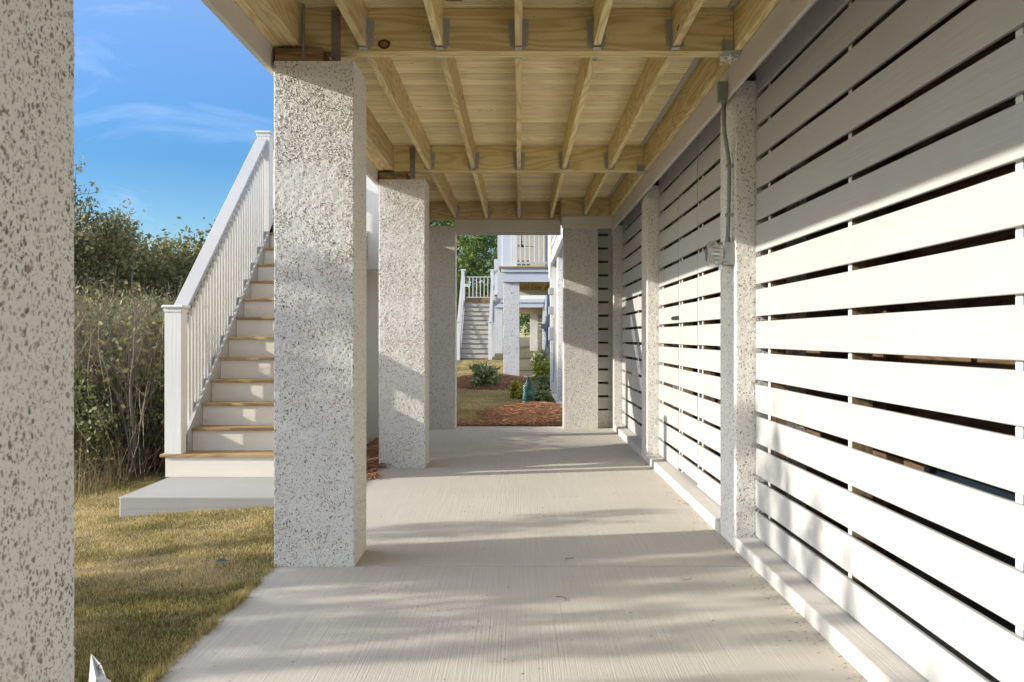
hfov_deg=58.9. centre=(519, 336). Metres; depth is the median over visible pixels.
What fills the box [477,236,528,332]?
pine tree
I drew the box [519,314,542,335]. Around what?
pine tree
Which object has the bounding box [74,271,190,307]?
brush sapling
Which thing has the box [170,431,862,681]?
grit
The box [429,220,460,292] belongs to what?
pine tree
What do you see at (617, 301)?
tabby pillar
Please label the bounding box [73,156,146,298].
oak tree
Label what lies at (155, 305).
brush sapling
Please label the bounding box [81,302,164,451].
brush sapling
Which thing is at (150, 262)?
oak tree
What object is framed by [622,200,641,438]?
slatted fence panel
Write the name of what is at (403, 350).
tabby pillar
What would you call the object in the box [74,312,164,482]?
brush sapling
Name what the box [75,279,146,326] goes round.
brush sapling
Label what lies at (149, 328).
brush sapling
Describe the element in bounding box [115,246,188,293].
brush sapling
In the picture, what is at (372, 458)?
mulch bed
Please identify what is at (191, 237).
brush sapling
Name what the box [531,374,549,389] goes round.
garden shrub
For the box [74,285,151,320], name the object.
brush sapling
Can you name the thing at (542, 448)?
concrete path
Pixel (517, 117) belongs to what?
porch deck
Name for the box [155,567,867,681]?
concrete path
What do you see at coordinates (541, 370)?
garden shrub
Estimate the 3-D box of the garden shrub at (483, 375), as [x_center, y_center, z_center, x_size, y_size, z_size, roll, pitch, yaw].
[-0.770,0.851,20.225,0.761,0.692,0.903,0,0,0]
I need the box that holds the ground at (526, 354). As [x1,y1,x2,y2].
[73,337,549,681]
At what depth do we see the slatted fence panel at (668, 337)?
8.24 m
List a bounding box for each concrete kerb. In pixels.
[613,424,641,455]
[646,455,719,504]
[691,496,719,532]
[735,537,889,618]
[806,603,999,681]
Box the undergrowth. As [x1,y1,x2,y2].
[74,304,224,504]
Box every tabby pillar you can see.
[0,0,75,681]
[273,61,366,566]
[378,179,428,467]
[429,226,456,428]
[563,228,597,428]
[611,225,637,427]
[642,186,678,459]
[720,81,805,547]
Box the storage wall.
[693,0,1015,560]
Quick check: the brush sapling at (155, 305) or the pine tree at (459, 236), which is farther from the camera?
the pine tree at (459, 236)
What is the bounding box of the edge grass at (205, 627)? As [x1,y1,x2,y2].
[138,561,277,681]
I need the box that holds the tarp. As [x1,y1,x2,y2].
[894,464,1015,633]
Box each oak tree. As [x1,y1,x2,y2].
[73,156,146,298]
[78,216,221,296]
[120,209,194,269]
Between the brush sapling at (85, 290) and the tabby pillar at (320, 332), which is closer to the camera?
the tabby pillar at (320, 332)
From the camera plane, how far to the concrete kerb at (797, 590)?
4.44 m
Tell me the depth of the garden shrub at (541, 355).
29.91 m
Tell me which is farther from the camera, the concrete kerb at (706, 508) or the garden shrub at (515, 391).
the garden shrub at (515, 391)
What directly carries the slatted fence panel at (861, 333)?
on the concrete kerb at (865, 653)
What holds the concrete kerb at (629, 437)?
on the concrete path at (542, 448)
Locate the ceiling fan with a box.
[517,235,535,246]
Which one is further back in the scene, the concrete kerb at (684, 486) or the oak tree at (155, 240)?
the oak tree at (155, 240)
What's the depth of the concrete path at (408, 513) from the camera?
5.99 m
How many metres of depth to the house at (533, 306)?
46.50 m
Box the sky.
[73,0,542,336]
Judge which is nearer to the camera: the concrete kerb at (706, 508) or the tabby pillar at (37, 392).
the tabby pillar at (37, 392)
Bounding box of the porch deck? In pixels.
[201,0,906,234]
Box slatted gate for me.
[678,137,701,482]
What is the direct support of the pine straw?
on the ground at (526, 354)
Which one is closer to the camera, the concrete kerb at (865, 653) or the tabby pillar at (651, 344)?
the concrete kerb at (865, 653)
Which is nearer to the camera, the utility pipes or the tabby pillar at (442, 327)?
the tabby pillar at (442, 327)
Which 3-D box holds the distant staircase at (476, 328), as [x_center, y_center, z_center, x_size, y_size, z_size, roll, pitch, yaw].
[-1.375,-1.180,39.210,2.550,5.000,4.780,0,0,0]
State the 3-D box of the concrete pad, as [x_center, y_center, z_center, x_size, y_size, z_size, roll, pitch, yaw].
[-2.360,1.384,7.395,1.280,0.372,1.210,0,0,0]
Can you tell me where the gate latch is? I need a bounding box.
[671,316,678,319]
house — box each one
[494,259,549,352]
[498,235,549,375]
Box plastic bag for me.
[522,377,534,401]
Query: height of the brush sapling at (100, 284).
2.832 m
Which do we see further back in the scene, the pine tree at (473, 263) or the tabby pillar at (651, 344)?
the pine tree at (473, 263)
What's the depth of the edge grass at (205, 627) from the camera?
3.77 m
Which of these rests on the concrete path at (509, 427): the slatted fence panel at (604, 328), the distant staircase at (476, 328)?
the slatted fence panel at (604, 328)
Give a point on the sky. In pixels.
(169, 104)
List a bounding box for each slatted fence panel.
[598,228,611,426]
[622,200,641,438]
[659,160,681,470]
[698,113,719,504]
[755,0,1023,681]
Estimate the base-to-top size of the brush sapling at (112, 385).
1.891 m
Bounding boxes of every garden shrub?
[468,360,501,387]
[507,376,533,398]
[528,358,549,382]
[530,348,549,365]
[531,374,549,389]
[535,388,554,401]
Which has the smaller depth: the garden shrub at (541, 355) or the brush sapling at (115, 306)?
the brush sapling at (115, 306)
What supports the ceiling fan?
hanging from the neighbour house at (524, 270)
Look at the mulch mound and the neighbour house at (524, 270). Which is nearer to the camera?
the mulch mound
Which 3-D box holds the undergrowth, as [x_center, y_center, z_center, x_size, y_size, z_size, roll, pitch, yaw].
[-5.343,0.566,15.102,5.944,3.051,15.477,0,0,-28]
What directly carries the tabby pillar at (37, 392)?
on the concrete path at (330, 621)
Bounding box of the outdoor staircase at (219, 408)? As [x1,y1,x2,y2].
[160,131,378,476]
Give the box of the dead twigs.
[74,270,188,483]
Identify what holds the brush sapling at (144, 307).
on the ground at (526, 354)
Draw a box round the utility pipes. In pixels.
[541,295,549,354]
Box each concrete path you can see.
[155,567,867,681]
[355,469,751,566]
[381,429,652,468]
[455,426,612,428]
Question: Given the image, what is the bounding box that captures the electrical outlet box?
[707,242,733,269]
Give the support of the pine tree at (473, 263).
on the ground at (526, 354)
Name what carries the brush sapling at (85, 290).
on the ground at (526, 354)
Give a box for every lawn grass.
[457,359,556,421]
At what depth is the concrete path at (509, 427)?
12.19 m
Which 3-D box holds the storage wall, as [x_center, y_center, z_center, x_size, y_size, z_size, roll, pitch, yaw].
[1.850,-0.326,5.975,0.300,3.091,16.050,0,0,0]
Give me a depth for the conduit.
5.25 m
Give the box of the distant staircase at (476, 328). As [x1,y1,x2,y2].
[457,269,502,359]
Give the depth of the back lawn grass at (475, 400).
17.38 m
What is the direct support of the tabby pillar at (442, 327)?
on the concrete path at (509, 427)
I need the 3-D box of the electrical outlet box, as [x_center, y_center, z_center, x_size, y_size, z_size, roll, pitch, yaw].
[1.167,-0.473,5.300,0.150,0.173,0.151,0,0,0]
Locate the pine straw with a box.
[457,374,562,425]
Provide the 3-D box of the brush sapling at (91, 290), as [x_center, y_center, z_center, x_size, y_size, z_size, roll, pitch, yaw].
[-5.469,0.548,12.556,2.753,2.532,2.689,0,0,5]
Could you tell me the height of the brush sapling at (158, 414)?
1.864 m
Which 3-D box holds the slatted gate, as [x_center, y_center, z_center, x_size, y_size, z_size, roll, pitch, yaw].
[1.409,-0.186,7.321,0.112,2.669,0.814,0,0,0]
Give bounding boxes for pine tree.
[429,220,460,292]
[437,220,489,316]
[450,220,497,315]
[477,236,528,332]
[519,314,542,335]
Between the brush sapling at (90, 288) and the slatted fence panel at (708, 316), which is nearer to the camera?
the slatted fence panel at (708, 316)
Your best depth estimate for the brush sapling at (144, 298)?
13.93 m
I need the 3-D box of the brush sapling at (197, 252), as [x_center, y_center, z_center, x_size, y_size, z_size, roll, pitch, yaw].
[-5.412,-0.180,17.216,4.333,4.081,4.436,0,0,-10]
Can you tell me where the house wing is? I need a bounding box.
[548,225,562,403]
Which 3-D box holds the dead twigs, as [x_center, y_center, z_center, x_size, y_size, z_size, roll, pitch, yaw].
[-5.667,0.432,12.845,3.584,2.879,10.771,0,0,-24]
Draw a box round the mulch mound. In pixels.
[462,379,558,421]
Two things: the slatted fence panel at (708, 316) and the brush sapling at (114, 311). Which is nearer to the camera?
the slatted fence panel at (708, 316)
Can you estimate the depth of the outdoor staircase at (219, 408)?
8.70 m
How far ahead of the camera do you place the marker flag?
3.05 m
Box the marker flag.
[89,654,110,681]
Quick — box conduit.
[717,81,733,241]
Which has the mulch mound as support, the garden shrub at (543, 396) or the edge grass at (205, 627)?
the garden shrub at (543, 396)
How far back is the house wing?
17.57 m
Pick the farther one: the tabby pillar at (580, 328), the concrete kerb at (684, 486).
the tabby pillar at (580, 328)
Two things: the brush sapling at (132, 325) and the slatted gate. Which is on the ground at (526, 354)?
the brush sapling at (132, 325)
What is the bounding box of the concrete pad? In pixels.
[120,477,273,516]
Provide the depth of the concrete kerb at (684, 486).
7.40 m
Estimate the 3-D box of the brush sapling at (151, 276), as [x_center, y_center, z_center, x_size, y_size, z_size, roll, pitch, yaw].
[-6.133,-0.102,16.454,4.284,4.035,4.386,0,0,-12]
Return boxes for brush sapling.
[74,255,182,481]
[74,267,110,304]
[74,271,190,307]
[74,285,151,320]
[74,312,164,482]
[74,312,164,483]
[74,329,138,478]
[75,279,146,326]
[75,292,161,350]
[79,277,161,305]
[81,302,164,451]
[82,292,164,329]
[87,223,218,308]
[87,285,167,315]
[87,292,169,313]
[91,299,222,447]
[102,290,174,317]
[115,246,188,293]
[118,287,191,313]
[133,217,212,299]
[173,229,223,258]

